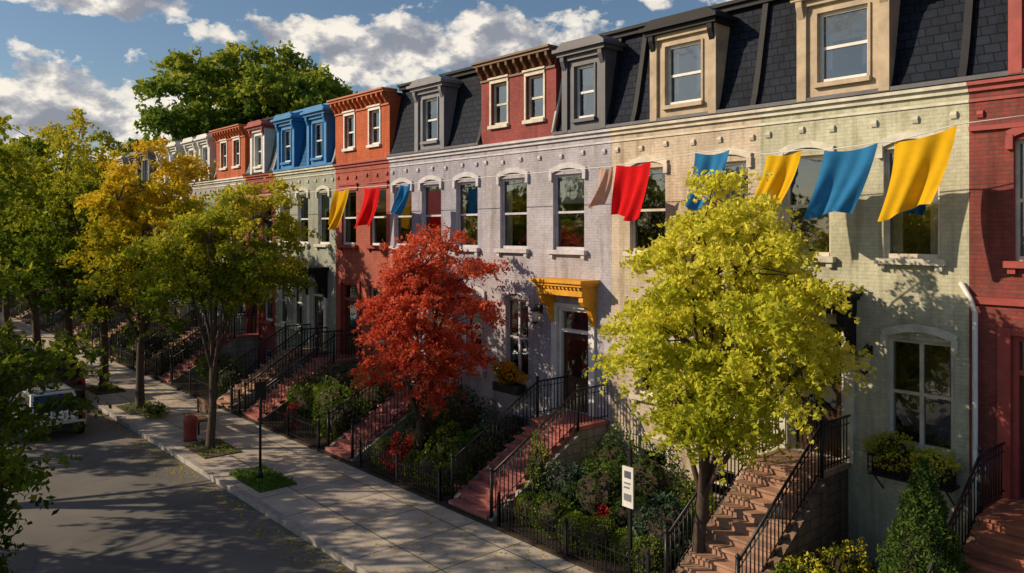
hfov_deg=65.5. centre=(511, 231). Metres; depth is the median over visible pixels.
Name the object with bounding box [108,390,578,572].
fallen leaves
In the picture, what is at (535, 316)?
lantern glass
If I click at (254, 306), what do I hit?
door
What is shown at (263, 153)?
dormer trim
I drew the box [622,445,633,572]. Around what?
garden sign
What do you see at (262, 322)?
sills
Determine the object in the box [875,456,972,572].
conical shrub
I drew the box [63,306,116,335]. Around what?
treads
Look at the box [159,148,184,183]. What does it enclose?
dormers
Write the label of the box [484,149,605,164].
corbels
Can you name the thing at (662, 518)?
garden shrub
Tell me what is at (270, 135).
dormers
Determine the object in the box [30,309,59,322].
treads
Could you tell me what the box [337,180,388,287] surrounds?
lintels
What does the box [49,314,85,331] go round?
side walls
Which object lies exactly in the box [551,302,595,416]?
door surround
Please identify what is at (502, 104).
window frames
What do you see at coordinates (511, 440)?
garden shrub
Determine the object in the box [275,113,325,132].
dormer brackets
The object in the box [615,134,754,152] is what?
corbels
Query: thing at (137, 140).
oak tree
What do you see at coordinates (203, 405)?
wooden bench
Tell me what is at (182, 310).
walls
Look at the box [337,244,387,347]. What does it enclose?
sills
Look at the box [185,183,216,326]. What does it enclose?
walls
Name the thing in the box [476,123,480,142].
party wall coping
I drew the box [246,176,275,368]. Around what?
walls
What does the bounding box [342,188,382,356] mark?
walls
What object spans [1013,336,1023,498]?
door frame
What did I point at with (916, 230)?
room interior
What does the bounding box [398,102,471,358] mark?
window sashes
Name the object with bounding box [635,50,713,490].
window sashes
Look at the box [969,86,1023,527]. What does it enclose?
walls
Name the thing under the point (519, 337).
window frames
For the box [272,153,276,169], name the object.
party wall coping
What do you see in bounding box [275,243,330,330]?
sills
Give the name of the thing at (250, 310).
door frame
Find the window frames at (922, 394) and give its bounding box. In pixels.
[787,150,952,454]
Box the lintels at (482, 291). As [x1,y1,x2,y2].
[391,172,485,299]
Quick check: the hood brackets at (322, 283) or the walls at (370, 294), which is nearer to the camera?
the walls at (370, 294)
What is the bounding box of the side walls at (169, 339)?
[120,330,175,358]
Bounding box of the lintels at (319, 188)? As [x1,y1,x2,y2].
[281,185,330,198]
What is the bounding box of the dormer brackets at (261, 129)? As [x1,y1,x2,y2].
[248,128,263,138]
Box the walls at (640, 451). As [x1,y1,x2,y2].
[630,160,745,502]
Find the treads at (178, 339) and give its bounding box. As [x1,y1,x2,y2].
[135,327,200,370]
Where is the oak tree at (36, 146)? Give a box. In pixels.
[0,132,92,347]
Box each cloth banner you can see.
[205,199,212,209]
[328,188,348,229]
[354,187,379,227]
[390,184,409,214]
[588,167,612,208]
[611,162,650,220]
[684,150,728,210]
[753,150,801,209]
[803,143,877,218]
[877,125,956,221]
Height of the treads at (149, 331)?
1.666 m
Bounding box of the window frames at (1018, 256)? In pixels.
[1015,140,1023,260]
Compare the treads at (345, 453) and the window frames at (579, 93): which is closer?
the window frames at (579, 93)
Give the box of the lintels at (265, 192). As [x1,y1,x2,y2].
[246,191,272,197]
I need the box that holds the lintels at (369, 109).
[342,103,380,116]
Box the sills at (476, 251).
[389,246,485,377]
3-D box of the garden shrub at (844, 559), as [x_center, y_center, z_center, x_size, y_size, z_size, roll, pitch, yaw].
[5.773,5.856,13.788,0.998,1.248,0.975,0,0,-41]
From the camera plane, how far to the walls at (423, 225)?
26.63 m
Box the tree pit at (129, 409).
[115,400,150,414]
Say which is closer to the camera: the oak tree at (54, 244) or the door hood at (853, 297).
the door hood at (853, 297)
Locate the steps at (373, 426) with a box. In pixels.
[327,388,424,460]
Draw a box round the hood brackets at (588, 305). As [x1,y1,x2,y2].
[538,294,596,327]
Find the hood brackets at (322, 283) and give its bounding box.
[300,277,327,298]
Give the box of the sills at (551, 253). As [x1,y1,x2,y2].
[494,248,587,387]
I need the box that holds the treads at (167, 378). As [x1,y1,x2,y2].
[159,334,233,381]
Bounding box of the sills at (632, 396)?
[622,252,735,415]
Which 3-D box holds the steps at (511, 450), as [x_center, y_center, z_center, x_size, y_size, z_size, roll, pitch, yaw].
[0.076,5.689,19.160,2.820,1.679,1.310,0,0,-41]
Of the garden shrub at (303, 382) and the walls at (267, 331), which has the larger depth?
the walls at (267, 331)
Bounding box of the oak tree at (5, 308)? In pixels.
[0,114,62,336]
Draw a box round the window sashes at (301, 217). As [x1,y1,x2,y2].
[282,125,322,323]
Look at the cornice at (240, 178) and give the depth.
38.81 m
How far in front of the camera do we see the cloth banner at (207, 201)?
37.61 m
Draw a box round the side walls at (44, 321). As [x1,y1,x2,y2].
[39,310,76,324]
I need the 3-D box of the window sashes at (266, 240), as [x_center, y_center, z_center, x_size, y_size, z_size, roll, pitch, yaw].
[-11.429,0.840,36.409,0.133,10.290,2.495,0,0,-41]
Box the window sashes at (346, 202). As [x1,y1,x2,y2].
[345,113,374,297]
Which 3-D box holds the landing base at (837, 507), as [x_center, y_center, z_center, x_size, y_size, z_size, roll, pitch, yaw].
[5.713,5.601,15.716,1.118,1.998,1.350,0,0,-41]
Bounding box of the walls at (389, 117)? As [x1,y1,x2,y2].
[335,93,400,163]
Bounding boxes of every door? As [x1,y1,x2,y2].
[252,304,256,332]
[315,296,322,347]
[347,300,356,354]
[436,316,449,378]
[564,332,587,412]
[796,354,840,456]
[1021,375,1023,497]
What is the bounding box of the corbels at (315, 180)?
[277,178,333,184]
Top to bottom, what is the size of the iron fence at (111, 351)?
0.940 m
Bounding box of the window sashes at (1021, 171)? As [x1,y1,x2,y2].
[1020,144,1022,255]
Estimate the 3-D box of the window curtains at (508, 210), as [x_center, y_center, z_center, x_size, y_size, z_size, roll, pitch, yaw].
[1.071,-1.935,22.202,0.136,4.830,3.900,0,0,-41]
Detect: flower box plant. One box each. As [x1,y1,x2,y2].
[492,361,527,383]
[861,430,921,472]
[902,446,963,482]
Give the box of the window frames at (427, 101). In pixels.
[426,98,436,140]
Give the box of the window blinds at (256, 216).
[253,138,271,355]
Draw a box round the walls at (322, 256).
[276,169,335,355]
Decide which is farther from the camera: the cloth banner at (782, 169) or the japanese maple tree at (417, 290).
the japanese maple tree at (417, 290)
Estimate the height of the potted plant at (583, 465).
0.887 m
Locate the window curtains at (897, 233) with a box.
[826,35,936,253]
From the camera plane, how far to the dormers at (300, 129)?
32.41 m
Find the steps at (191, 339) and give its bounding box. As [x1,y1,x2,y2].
[144,329,203,367]
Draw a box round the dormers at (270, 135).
[253,128,275,172]
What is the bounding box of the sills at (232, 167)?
[219,165,243,319]
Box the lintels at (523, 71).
[487,66,545,84]
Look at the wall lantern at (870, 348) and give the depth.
15.09 m
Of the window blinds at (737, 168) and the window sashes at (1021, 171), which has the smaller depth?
the window sashes at (1021, 171)
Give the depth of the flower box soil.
14.40 m
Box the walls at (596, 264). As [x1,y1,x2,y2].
[482,136,611,441]
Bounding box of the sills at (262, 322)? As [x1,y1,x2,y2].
[246,243,273,326]
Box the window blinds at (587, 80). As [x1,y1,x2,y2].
[498,67,593,423]
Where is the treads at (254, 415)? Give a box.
[242,357,332,419]
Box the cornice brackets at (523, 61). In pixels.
[475,50,553,80]
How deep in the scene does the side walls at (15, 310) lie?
62.93 m
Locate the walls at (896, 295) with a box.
[759,92,968,568]
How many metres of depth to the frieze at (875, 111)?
15.26 m
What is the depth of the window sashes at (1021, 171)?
13.46 m
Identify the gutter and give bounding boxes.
[242,170,271,175]
[272,162,334,171]
[386,142,480,156]
[552,125,607,134]
[607,105,754,127]
[755,76,967,108]
[966,68,1023,80]
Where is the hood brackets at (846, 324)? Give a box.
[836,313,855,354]
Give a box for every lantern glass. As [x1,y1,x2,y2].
[531,311,538,321]
[859,356,869,370]
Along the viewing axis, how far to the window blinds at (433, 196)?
26.41 m
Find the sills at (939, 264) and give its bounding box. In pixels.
[796,256,959,469]
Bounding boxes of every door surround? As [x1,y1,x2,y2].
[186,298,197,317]
[245,272,260,334]
[307,278,326,349]
[338,279,360,357]
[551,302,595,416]
[778,313,854,463]
[997,327,1023,498]
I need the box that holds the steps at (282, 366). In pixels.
[217,352,300,408]
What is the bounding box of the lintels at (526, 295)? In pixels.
[496,163,586,305]
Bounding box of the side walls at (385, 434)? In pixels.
[325,394,433,461]
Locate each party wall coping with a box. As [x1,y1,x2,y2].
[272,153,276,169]
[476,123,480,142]
[606,37,623,124]
[630,2,770,121]
[958,0,974,76]
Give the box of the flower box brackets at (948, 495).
[873,472,954,505]
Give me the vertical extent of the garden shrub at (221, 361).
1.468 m
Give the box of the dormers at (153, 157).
[132,155,156,183]
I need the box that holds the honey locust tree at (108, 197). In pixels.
[56,136,220,408]
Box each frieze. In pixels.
[278,172,334,179]
[335,166,389,173]
[389,156,480,166]
[481,141,610,156]
[611,124,757,142]
[758,100,968,125]
[969,93,1023,102]
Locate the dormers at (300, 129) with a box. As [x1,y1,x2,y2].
[280,114,334,168]
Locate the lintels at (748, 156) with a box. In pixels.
[625,148,752,318]
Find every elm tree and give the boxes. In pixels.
[0,134,28,289]
[0,256,126,572]
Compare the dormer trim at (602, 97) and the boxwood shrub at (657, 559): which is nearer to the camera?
the boxwood shrub at (657, 559)
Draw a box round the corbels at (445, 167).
[391,162,477,174]
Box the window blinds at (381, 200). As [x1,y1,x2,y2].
[350,112,385,299]
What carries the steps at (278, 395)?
on the garden bed
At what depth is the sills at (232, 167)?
38.46 m
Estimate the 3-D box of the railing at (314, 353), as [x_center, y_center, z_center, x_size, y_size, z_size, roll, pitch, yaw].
[-7.512,5.014,28.730,3.894,2.768,1.390,0,0,-41]
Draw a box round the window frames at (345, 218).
[344,110,385,342]
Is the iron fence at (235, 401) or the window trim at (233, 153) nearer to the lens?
the iron fence at (235, 401)
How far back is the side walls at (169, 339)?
41.18 m
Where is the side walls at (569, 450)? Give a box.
[448,432,579,521]
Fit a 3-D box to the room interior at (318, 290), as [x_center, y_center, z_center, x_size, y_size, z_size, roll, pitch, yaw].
[-8.329,0.840,33.472,0.799,10.620,4.875,0,0,-41]
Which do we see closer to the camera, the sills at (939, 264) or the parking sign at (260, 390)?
the sills at (939, 264)
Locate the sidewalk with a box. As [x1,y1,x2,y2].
[0,312,592,572]
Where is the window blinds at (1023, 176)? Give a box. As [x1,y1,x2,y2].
[1023,145,1023,210]
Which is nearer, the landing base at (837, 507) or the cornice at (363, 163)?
the landing base at (837, 507)
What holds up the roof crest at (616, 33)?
on the mansard roof at (589, 109)
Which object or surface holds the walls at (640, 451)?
attached to the walls at (676, 190)
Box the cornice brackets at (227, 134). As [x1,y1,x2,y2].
[211,127,243,140]
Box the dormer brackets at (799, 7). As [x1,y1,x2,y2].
[795,0,886,20]
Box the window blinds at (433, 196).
[405,100,440,214]
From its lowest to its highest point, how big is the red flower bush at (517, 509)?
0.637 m
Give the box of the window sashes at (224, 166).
[223,142,238,311]
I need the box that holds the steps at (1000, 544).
[963,520,1023,572]
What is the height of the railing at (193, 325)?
2.768 m
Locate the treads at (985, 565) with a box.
[959,513,1023,572]
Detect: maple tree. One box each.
[348,222,512,454]
[584,165,876,552]
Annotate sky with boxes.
[0,0,730,169]
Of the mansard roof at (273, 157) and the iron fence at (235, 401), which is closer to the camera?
the iron fence at (235, 401)
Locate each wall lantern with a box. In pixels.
[530,303,542,324]
[857,343,872,374]
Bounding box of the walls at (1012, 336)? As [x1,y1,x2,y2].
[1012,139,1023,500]
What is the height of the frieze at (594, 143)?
0.050 m
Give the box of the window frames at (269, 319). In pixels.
[250,136,271,363]
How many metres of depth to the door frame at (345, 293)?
30.64 m
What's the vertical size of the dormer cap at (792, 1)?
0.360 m
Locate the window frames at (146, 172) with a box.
[135,160,147,183]
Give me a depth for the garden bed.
19.77 m
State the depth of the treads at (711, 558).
14.58 m
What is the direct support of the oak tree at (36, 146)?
on the sidewalk
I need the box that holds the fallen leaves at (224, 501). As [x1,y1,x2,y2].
[87,410,344,572]
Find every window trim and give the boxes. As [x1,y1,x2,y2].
[220,139,239,167]
[343,109,380,148]
[489,73,544,125]
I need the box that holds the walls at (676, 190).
[612,118,758,502]
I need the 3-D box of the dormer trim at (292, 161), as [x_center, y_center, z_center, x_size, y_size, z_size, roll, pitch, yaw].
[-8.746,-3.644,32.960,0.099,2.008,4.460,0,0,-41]
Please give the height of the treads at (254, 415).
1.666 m
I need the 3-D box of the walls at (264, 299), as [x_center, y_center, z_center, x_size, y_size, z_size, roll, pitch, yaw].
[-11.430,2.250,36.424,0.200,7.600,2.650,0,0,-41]
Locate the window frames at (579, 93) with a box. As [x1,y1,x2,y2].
[577,64,593,118]
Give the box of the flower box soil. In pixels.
[873,458,955,488]
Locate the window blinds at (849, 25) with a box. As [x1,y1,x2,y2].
[826,9,936,192]
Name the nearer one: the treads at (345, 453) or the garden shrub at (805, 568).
the garden shrub at (805, 568)
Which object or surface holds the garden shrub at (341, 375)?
on the garden bed
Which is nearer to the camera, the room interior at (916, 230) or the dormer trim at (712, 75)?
the room interior at (916, 230)
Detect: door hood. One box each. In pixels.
[298,266,328,277]
[530,277,599,296]
[814,290,862,313]
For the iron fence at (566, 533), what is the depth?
15.77 m
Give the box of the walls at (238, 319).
[217,180,245,332]
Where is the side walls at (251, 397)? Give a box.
[218,357,302,408]
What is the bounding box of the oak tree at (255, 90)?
[131,39,357,143]
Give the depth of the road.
18.13 m
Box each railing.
[17,285,60,317]
[47,292,94,330]
[63,291,135,334]
[85,304,158,347]
[110,301,193,351]
[136,305,220,365]
[160,312,257,381]
[216,323,326,406]
[244,329,360,413]
[327,352,461,458]
[450,376,607,517]
[664,402,850,572]
[927,442,1004,572]
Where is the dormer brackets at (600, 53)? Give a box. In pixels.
[560,48,603,70]
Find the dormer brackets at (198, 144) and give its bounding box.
[184,140,208,151]
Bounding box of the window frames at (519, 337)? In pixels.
[502,173,583,427]
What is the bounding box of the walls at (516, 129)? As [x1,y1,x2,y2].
[481,58,561,144]
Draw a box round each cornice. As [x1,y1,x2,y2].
[189,180,215,186]
[209,124,246,142]
[214,176,243,182]
[243,172,274,179]
[273,164,334,175]
[326,87,397,115]
[333,157,388,168]
[387,145,479,161]
[471,44,557,83]
[479,129,610,150]
[608,109,756,135]
[756,82,967,117]
[967,74,1023,91]
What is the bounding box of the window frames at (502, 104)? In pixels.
[494,74,542,124]
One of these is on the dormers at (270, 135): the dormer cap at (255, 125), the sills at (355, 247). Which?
the dormer cap at (255, 125)
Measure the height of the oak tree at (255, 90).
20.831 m
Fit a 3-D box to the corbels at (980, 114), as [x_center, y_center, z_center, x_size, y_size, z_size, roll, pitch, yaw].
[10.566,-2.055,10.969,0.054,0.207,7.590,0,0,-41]
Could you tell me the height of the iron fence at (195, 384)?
0.940 m
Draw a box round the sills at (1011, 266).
[1003,261,1023,273]
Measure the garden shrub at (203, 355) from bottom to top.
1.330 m
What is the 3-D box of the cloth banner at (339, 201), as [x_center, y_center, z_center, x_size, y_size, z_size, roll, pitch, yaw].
[-6.259,-0.796,28.244,0.434,1.447,1.320,0,0,-41]
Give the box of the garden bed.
[0,308,877,572]
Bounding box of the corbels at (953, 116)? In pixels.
[765,111,956,138]
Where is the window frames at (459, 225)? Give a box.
[396,181,481,416]
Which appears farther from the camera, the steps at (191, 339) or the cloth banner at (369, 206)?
the steps at (191, 339)
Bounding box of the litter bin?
[183,415,197,441]
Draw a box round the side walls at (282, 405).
[243,366,334,420]
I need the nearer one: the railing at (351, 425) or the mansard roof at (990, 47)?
the mansard roof at (990, 47)
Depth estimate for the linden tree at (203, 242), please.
23.61 m
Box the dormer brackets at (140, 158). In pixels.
[128,154,148,163]
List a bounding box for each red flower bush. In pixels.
[286,401,302,429]
[380,431,415,471]
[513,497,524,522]
[592,505,615,528]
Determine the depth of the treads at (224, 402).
30.24 m
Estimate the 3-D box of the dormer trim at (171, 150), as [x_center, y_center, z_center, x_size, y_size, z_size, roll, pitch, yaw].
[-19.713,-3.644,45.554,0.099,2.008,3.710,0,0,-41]
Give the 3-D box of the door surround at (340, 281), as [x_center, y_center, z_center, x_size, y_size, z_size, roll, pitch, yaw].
[-6.164,3.265,30.170,0.069,2.870,1.600,0,0,-41]
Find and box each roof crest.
[293,103,327,112]
[397,66,476,90]
[600,29,622,38]
[619,0,770,37]
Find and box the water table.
[610,424,750,458]
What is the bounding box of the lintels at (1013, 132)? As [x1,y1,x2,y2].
[1005,127,1023,149]
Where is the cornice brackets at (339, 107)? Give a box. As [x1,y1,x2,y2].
[330,91,387,113]
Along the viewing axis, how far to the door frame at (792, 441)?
15.85 m
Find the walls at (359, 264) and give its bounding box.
[336,162,389,374]
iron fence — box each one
[99,337,134,367]
[145,354,156,377]
[171,364,208,398]
[231,386,240,413]
[262,401,319,448]
[359,438,440,500]
[440,455,496,499]
[497,472,577,526]
[498,492,650,572]
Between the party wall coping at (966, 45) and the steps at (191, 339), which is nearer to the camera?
the party wall coping at (966, 45)
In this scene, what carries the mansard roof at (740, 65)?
attached to the walls at (676, 190)
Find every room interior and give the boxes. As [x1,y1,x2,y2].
[225,145,242,311]
[252,138,271,358]
[283,125,328,323]
[349,125,385,339]
[399,114,481,414]
[498,100,587,432]
[637,169,739,496]
[793,158,949,448]
[1022,144,1023,368]
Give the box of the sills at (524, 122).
[487,117,545,129]
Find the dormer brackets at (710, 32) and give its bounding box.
[648,22,713,51]
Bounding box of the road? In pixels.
[0,378,355,572]
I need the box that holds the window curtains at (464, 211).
[462,184,477,408]
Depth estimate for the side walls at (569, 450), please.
19.09 m
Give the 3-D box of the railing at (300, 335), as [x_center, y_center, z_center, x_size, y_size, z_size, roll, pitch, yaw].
[-9.220,5.014,30.691,3.894,2.768,1.490,0,0,-41]
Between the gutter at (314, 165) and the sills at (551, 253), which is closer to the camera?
the sills at (551, 253)
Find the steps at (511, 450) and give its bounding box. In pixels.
[452,421,575,519]
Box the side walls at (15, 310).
[10,298,41,313]
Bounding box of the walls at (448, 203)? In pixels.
[390,151,481,435]
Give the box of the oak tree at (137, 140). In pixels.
[121,104,226,152]
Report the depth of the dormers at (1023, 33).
13.23 m
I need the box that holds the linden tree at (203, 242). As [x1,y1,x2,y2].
[102,174,324,449]
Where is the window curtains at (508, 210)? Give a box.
[506,86,585,245]
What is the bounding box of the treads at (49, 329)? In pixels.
[46,306,83,330]
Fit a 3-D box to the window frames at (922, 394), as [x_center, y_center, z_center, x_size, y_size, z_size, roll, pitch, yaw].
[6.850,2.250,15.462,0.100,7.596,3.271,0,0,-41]
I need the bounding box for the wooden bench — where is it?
[183,397,208,434]
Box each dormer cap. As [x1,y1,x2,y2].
[109,155,128,161]
[126,150,154,158]
[154,141,183,152]
[180,133,214,145]
[244,120,274,130]
[270,104,333,124]
[406,74,461,92]
[552,34,625,58]
[639,6,737,37]
[790,0,807,4]
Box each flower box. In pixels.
[492,381,524,395]
[867,452,959,492]
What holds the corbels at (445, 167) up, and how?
attached to the walls at (448, 203)
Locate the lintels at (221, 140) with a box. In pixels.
[219,136,242,198]
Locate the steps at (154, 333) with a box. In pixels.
[115,323,174,359]
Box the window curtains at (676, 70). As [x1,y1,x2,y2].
[673,44,700,97]
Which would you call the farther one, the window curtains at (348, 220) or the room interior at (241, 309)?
the room interior at (241, 309)
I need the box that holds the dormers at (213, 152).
[188,141,215,180]
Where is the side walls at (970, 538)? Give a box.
[962,520,979,555]
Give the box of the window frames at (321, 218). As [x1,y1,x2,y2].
[281,123,328,326]
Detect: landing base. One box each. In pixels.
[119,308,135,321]
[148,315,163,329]
[177,322,194,337]
[234,337,258,372]
[302,353,326,367]
[333,361,360,403]
[432,391,460,433]
[576,424,607,464]
[818,469,847,568]
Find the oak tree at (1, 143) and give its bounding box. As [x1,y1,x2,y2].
[0,134,42,311]
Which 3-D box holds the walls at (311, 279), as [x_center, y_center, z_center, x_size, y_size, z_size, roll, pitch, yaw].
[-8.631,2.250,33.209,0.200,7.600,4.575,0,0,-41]
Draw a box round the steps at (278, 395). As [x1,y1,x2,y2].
[244,360,332,420]
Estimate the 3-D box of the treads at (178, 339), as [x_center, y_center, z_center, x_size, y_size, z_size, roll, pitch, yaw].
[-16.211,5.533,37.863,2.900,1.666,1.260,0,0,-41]
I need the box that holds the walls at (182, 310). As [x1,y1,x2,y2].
[156,193,184,318]
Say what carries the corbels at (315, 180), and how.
attached to the walls at (322, 256)
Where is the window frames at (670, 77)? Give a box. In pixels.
[668,40,700,104]
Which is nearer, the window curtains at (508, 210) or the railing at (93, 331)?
the window curtains at (508, 210)
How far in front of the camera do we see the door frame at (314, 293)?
32.59 m
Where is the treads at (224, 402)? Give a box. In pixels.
[217,350,300,406]
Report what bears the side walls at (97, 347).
on the garden bed
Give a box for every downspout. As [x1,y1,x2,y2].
[551,78,561,131]
[958,281,977,520]
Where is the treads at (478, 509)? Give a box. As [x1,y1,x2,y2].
[449,417,575,517]
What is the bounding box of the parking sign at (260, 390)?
[254,379,265,478]
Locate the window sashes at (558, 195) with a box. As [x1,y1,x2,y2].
[496,69,581,417]
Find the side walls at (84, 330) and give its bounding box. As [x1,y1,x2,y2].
[73,311,118,337]
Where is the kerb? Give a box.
[85,394,378,572]
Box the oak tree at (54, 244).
[4,134,173,390]
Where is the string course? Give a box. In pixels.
[968,122,1023,306]
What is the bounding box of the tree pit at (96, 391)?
[86,384,125,394]
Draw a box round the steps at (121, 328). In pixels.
[90,314,136,348]
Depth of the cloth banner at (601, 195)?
18.74 m
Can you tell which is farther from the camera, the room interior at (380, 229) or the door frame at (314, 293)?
the door frame at (314, 293)
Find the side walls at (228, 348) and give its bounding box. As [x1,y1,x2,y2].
[159,340,234,382]
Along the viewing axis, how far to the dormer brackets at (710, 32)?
17.78 m
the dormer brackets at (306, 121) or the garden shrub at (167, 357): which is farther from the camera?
the garden shrub at (167, 357)
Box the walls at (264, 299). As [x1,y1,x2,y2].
[248,197,265,363]
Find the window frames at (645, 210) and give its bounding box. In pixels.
[632,161,748,500]
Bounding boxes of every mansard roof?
[245,132,276,173]
[276,126,334,169]
[390,74,480,153]
[556,38,624,131]
[612,5,770,123]
[759,0,975,103]
[969,0,1007,75]
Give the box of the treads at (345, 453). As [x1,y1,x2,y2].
[325,386,417,458]
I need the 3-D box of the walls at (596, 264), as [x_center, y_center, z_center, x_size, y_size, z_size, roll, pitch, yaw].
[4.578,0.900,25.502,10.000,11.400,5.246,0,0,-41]
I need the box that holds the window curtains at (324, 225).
[298,199,325,323]
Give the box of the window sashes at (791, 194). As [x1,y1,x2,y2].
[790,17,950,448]
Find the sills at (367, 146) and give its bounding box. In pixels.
[342,143,380,151]
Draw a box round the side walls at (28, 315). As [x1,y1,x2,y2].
[18,300,59,318]
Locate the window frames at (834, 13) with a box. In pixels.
[820,4,867,81]
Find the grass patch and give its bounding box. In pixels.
[228,464,296,492]
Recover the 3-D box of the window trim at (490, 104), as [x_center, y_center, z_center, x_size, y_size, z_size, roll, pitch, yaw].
[0.124,-3.777,22.949,0.029,1.246,2.410,0,0,-41]
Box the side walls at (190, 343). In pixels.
[144,332,206,371]
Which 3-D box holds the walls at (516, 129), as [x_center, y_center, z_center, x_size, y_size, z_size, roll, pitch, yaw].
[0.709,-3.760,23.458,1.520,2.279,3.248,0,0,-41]
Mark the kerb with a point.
(354, 564)
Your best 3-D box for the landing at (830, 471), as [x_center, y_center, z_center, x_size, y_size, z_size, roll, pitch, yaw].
[5.706,4.549,15.710,1.140,0.102,1.450,0,0,-41]
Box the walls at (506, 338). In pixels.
[500,173,587,416]
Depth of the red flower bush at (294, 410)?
25.82 m
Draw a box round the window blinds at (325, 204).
[285,131,328,300]
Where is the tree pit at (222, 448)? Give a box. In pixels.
[182,438,242,458]
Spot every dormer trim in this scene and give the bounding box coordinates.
[130,156,149,183]
[157,148,178,182]
[185,140,210,181]
[250,128,265,173]
[277,113,327,170]
[414,86,445,152]
[562,48,606,132]
[650,22,717,120]
[797,0,890,101]
[1008,0,1022,73]
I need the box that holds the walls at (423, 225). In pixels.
[394,181,474,389]
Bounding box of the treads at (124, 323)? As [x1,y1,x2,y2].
[90,312,136,347]
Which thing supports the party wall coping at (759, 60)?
attached to the walls at (676, 190)
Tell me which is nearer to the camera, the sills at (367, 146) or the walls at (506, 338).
the walls at (506, 338)
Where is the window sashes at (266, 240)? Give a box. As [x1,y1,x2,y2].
[258,138,268,355]
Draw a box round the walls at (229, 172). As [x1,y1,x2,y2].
[216,129,249,179]
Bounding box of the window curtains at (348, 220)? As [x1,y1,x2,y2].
[347,126,376,241]
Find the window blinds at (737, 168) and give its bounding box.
[713,164,747,343]
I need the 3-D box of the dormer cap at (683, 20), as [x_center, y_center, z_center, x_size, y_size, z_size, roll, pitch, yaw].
[4.344,-4.830,18.767,1.600,0.360,2.160,0,0,-41]
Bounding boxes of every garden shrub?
[110,321,137,347]
[122,325,169,360]
[137,401,172,418]
[157,339,201,374]
[194,352,230,381]
[195,356,247,390]
[206,364,253,394]
[284,372,328,411]
[286,382,330,428]
[307,375,360,434]
[313,354,362,410]
[316,394,371,442]
[347,360,412,416]
[390,404,453,453]
[422,420,478,465]
[436,384,495,438]
[439,423,504,477]
[462,405,530,459]
[524,426,551,500]
[534,458,588,519]
[555,451,621,535]
[580,419,640,474]
[606,485,656,541]
[612,436,692,505]
[626,489,694,566]
[666,475,714,530]
[693,499,718,524]
[778,550,828,572]
[815,536,874,572]
[858,553,886,572]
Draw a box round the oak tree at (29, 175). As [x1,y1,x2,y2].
[0,107,146,351]
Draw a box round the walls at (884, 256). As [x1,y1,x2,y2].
[784,149,897,515]
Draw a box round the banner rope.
[212,115,1023,198]
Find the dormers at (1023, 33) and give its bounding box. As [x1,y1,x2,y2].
[1023,0,1023,67]
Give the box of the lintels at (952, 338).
[778,131,958,353]
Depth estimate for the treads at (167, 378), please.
34.96 m
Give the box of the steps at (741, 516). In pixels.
[684,464,817,572]
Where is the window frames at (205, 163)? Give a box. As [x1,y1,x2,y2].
[191,147,211,306]
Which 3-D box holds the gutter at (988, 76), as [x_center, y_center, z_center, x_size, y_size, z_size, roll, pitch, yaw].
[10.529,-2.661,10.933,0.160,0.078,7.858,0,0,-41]
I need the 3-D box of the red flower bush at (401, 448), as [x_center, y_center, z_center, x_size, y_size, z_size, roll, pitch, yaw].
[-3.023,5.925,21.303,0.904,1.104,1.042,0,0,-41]
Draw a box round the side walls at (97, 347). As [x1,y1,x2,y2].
[88,322,136,348]
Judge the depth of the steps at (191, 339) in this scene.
38.08 m
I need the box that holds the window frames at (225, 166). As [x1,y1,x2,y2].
[222,140,242,314]
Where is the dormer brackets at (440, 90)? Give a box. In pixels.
[412,86,442,102]
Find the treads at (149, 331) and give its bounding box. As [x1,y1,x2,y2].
[110,321,173,358]
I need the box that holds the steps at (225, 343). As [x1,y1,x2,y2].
[160,336,233,382]
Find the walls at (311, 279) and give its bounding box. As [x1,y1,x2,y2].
[279,192,327,353]
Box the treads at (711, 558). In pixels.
[680,458,819,572]
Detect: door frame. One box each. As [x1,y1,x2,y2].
[249,300,251,331]
[312,280,322,346]
[343,283,356,353]
[559,307,587,406]
[790,318,842,458]
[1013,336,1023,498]
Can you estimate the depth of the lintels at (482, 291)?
25.68 m
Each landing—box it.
[227,332,258,338]
[287,347,326,355]
[317,354,360,363]
[412,381,462,390]
[539,410,608,430]
[754,448,850,478]
[982,498,1023,522]
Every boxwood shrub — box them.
[371,435,393,466]
[401,449,425,479]
[412,449,446,487]
[432,462,459,492]
[513,491,543,525]
[529,491,573,538]
[557,511,589,549]
[577,514,620,559]
[609,526,640,565]
[630,534,669,572]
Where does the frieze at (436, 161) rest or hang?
attached to the walls at (448, 203)
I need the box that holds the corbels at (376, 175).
[337,172,387,179]
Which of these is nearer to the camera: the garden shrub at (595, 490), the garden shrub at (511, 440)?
the garden shrub at (595, 490)
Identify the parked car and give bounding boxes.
[0,322,12,343]
[2,342,35,372]
[7,382,86,440]
[11,356,85,397]
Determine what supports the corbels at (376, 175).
attached to the walls at (359, 264)
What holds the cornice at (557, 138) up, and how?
attached to the walls at (596, 264)
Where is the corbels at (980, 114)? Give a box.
[976,110,983,118]
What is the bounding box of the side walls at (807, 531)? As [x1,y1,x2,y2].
[676,464,825,572]

